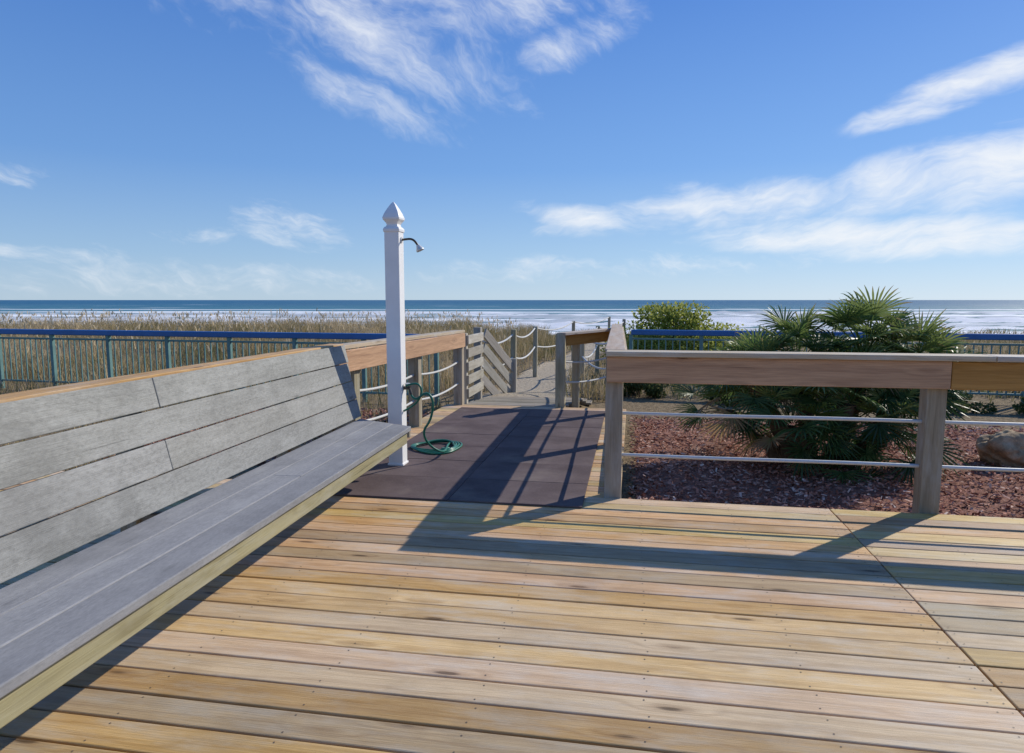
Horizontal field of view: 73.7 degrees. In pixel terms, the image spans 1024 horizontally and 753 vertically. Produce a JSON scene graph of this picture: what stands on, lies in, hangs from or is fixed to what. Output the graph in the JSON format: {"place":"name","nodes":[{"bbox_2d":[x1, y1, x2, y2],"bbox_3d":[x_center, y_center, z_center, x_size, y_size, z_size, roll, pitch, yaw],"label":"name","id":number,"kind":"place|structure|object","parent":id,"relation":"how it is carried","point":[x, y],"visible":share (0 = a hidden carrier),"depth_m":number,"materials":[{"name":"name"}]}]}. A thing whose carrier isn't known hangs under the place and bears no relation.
{"place":"outdoors","nodes":[
{"label":"outdoors","id":0,"kind":"place"},
{"bbox_2d":[0,372,453,470],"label":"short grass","id":1,"kind":"structure","parent":0,"point":[9,387],"depth_m":10.73,"materials":[{"name":"plant"}]},
{"bbox_2d":[0,314,605,402],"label":"dune grass","id":2,"kind":"structure","parent":0,"point":[522,331],"depth_m":18.83,"materials":[{"name":"beige plant"}]},
{"bbox_2d":[0,300,1023,334],"bbox_3d":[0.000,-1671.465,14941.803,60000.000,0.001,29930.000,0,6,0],"label":"sea","id":3,"kind":"structure","parent":0,"point":[431,306],"depth_m":470.31,"materials":[{"name":"liquid"}]},
{"bbox_2d":[0,315,1023,322],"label":"breaking wave","id":4,"kind":"object","parent":3,"relation":"on","point":[954,320],"visible":0.39,"depth_m":138.49,"materials":[{"name":"liquid"}]},
{"bbox_2d":[0,311,1023,314],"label":"breaking wave","id":5,"kind":"object","parent":3,"relation":"on","point":[751,313],"visible":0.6,"depth_m":211.23,"materials":[{"name":"liquid"}]},
{"bbox_2d":[19,321,1023,327],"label":"breaking wave","id":6,"kind":"object","parent":3,"relation":"on","point":[750,325],"visible":0.16,"depth_m":115.17,"materials":[{"name":"liquid"}]},
{"bbox_2d":[31,313,1023,318],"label":"breaking wave","id":7,"kind":"object","parent":3,"relation":"on","point":[548,316],"visible":0.45,"depth_m":168.55,"materials":[{"name":"liquid"}]},
{"bbox_2d":[199,325,1023,331],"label":"breaking wave","id":8,"kind":"object","parent":3,"relation":"on","point":[568,329],"visible":0.18,"depth_m":101.66,"materials":[{"name":"liquid"}]},
{"bbox_2d":[0,328,1023,498],"bbox_3d":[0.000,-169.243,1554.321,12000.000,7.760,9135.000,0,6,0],"label":"ground","id":9,"kind":"structure","parent":0,"point":[542,384],"depth_m":11.41,"materials":[{"name":"beige sand"}]},
{"bbox_2d":[0,329,438,404],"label":"metal fence","id":10,"kind":"object","parent":9,"relation":"on","point":[167,335],"visible":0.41,"depth_m":12.06,"materials":[{"name":"blue metal"}]},
{"bbox_2d":[0,308,515,369],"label":"sea oats","id":11,"kind":"object","parent":9,"relation":"on","point":[229,319],"visible":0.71,"depth_m":23.04,"materials":[{"name":"beige plant"}]},
{"bbox_2d":[101,406,430,465],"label":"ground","id":12,"kind":"structure","parent":9,"relation":"on","point":[363,416],"depth_m":9.29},
{"bbox_2d":[464,327,516,403],"bbox_3d":[-0.398,-0.003,10.775,0.303,1.556,2.249,2,7,19],"label":"slatted fence","id":13,"kind":"object","parent":9,"relation":"on","point":[479,379],"visible":0.77,"depth_m":10.81,"materials":[{"name":"grey wood"}]},
{"bbox_2d":[0,404,1023,752],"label":"wooden deck","id":14,"kind":"structure","parent":9,"relation":"on","point":[596,622],"depth_m":2.93,"materials":[{"name":"brown wood"}]},
{"bbox_2d":[0,344,410,728],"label":"bench","id":15,"kind":"object","parent":14,"relation":"on","point":[64,621],"visible":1,"depth_m":2.98,"materials":[{"name":"grey paint"}]},
{"bbox_2d":[311,330,464,426],"bbox_3d":[-1.175,0.208,7.511,0.187,1.313,4.284,1,7,12],"label":"wooden railing","id":16,"kind":"object","parent":14,"relation":"on","point":[370,356],"visible":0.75,"depth_m":7.79,"materials":[{"name":"brown wood"}]},
{"bbox_2d":[334,407,604,507],"bbox_3d":[-0.097,0.666,6.983,1.930,0.016,4.194,1,6,10],"label":"rubber walkway mat","id":17,"kind":"object","parent":14,"relation":"on","point":[539,457],"visible":0.89,"depth_m":6.05,"materials":[{"name":"rubber"}]},
{"bbox_2d":[382,202,423,465],"bbox_3d":[-0.910,-0.345,5.880,0.337,2.274,0.148,1,6,10],"label":"outdoor shower post","id":18,"kind":"object","parent":17,"relation":"on","point":[393,218],"visible":1,"depth_m":5.83,"materials":[{"name":"white plastic"}]},
{"bbox_2d":[410,392,462,454],"bbox_3d":[-0.738,0.404,6.388,0.504,0.641,0.938,0,6,0],"label":"garden hose","id":19,"kind":"object","parent":17,"relation":"on","point":[443,450],"visible":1,"depth_m":6.42,"materials":[{"name":"green rubber"}]},
{"bbox_2d":[605,324,626,353],"bbox_3d":[1.187,0.142,7.759,0.172,1.288,5.403,1,6,9],"label":"wooden railing","id":20,"kind":"object","parent":14,"relation":"on","point":[616,340],"visible":0.12,"depth_m":6.38,"materials":[{"name":"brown wood"}]},
{"bbox_2d":[604,350,1023,513],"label":"wooden railing","id":21,"kind":"object","parent":14,"relation":"on","point":[933,378],"visible":0.92,"depth_m":4.66,"materials":[{"name":"brown wood"}]},
{"bbox_2d":[464,396,591,406],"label":"beach boardwalk","id":22,"kind":"structure","parent":9,"relation":"on","point":[521,401],"depth_m":9.96,"materials":[{"name":"grey wood"}]},
{"bbox_2d":[482,317,625,392],"bbox_3d":[1.750,-0.735,17.290,2.151,1.365,13.937,1,7,10],"label":"rope fence","id":23,"kind":"object","parent":9,"relation":"on","point":[513,336],"visible":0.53,"depth_m":14.74,"materials":[{"name":"grey wood"}]},
{"bbox_2d":[555,328,610,407],"bbox_3d":[1.058,-0.062,9.821,0.253,1.233,1.507,5,8,38],"label":"wooden railing","id":24,"kind":"object","parent":9,"relation":"on","point":[575,339],"visible":0.79,"depth_m":9.48,"materials":[{"name":"brown wood"}]},
{"bbox_2d":[623,383,666,398],"bbox_3d":[2.249,0.189,11.830,0.999,0.452,0.908,5,8,38],"label":"shrub","id":25,"kind":"object","parent":9,"relation":"on","point":[653,390],"visible":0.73,"depth_m":11.66,"materials":[{"name":"green plant"}]},
{"bbox_2d":[599,300,743,357],"bbox_3d":[3.633,-0.843,15.209,3.455,1.716,2.368,0,6,0],"label":"dune shrub","id":26,"kind":"object","parent":9,"relation":"on","point":[659,320],"visible":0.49,"depth_m":14.77,"materials":[{"name":"green plant"}]},
{"bbox_2d":[705,387,749,404],"bbox_3d":[3.635,0.307,10.985,1.027,0.402,0.867,0,6,0],"label":"shrub","id":27,"kind":"object","parent":9,"relation":"on","point":[712,397],"visible":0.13,"depth_m":11.01,"materials":[{"name":"green plant"}]},
{"bbox_2d":[525,328,1023,402],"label":"dune grass","id":28,"kind":"structure","parent":9,"relation":"on","point":[968,341],"depth_m":19.68,"materials":[{"name":"beige plant"}]},
{"bbox_2d":[628,415,1023,517],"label":"mulch bed","id":29,"kind":"object","parent":9,"relation":"on","point":[984,493],"visible":0.36,"depth_m":6.23,"materials":[{"name":"brown wood"}]},
{"bbox_2d":[667,285,985,485],"bbox_3d":[3.151,0.022,6.848,3.012,1.869,2.011,0,6,0],"label":"fan palm","id":30,"kind":"object","parent":29,"relation":"on","point":[802,440],"visible":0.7,"depth_m":6.65,"materials":[{"name":"green plant"}]},
{"bbox_2d":[976,429,1023,467],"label":"boulder","id":31,"kind":"object","parent":29,"relation":"on","point":[1005,447],"visible":0.91,"depth_m":6.74,"materials":[{"name":"beige stone"}]},
{"bbox_2d":[629,329,1023,402],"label":"metal fence","id":32,"kind":"object","parent":9,"relation":"on","point":[969,336],"visible":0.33,"depth_m":12.01,"materials":[{"name":"blue metal"}]},
{"bbox_2d":[820,387,845,409],"bbox_3d":[5.074,0.329,10.671,1.130,0.429,0.886,0,6,0],"label":"shrub","id":33,"kind":"object","parent":9,"relation":"on","point":[831,403],"visible":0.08,"depth_m":10.44,"materials":[{"name":"green plant"}]},
{"bbox_2d":[946,391,997,414],"bbox_3d":[6.635,0.373,10.302,1.036,0.426,0.948,-2,7,-19],"label":"shrub","id":34,"kind":"object","parent":9,"relation":"on","point":[991,409],"visible":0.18,"depth_m":10.09,"materials":[{"name":"green plant"}]},
{"bbox_2d":[1011,396,1023,414],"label":"shrub","id":35,"kind":"object","parent":9,"relation":"on","point":[1018,408],"visible":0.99,"depth_m":9.96,"materials":[{"name":"green plant"}]},
{"bbox_2d":[0,0,1023,299],"label":"sky","id":36,"kind":"structure","parent":0,"point":[150,149],"materials":[{"name":"blue"}]}
]}

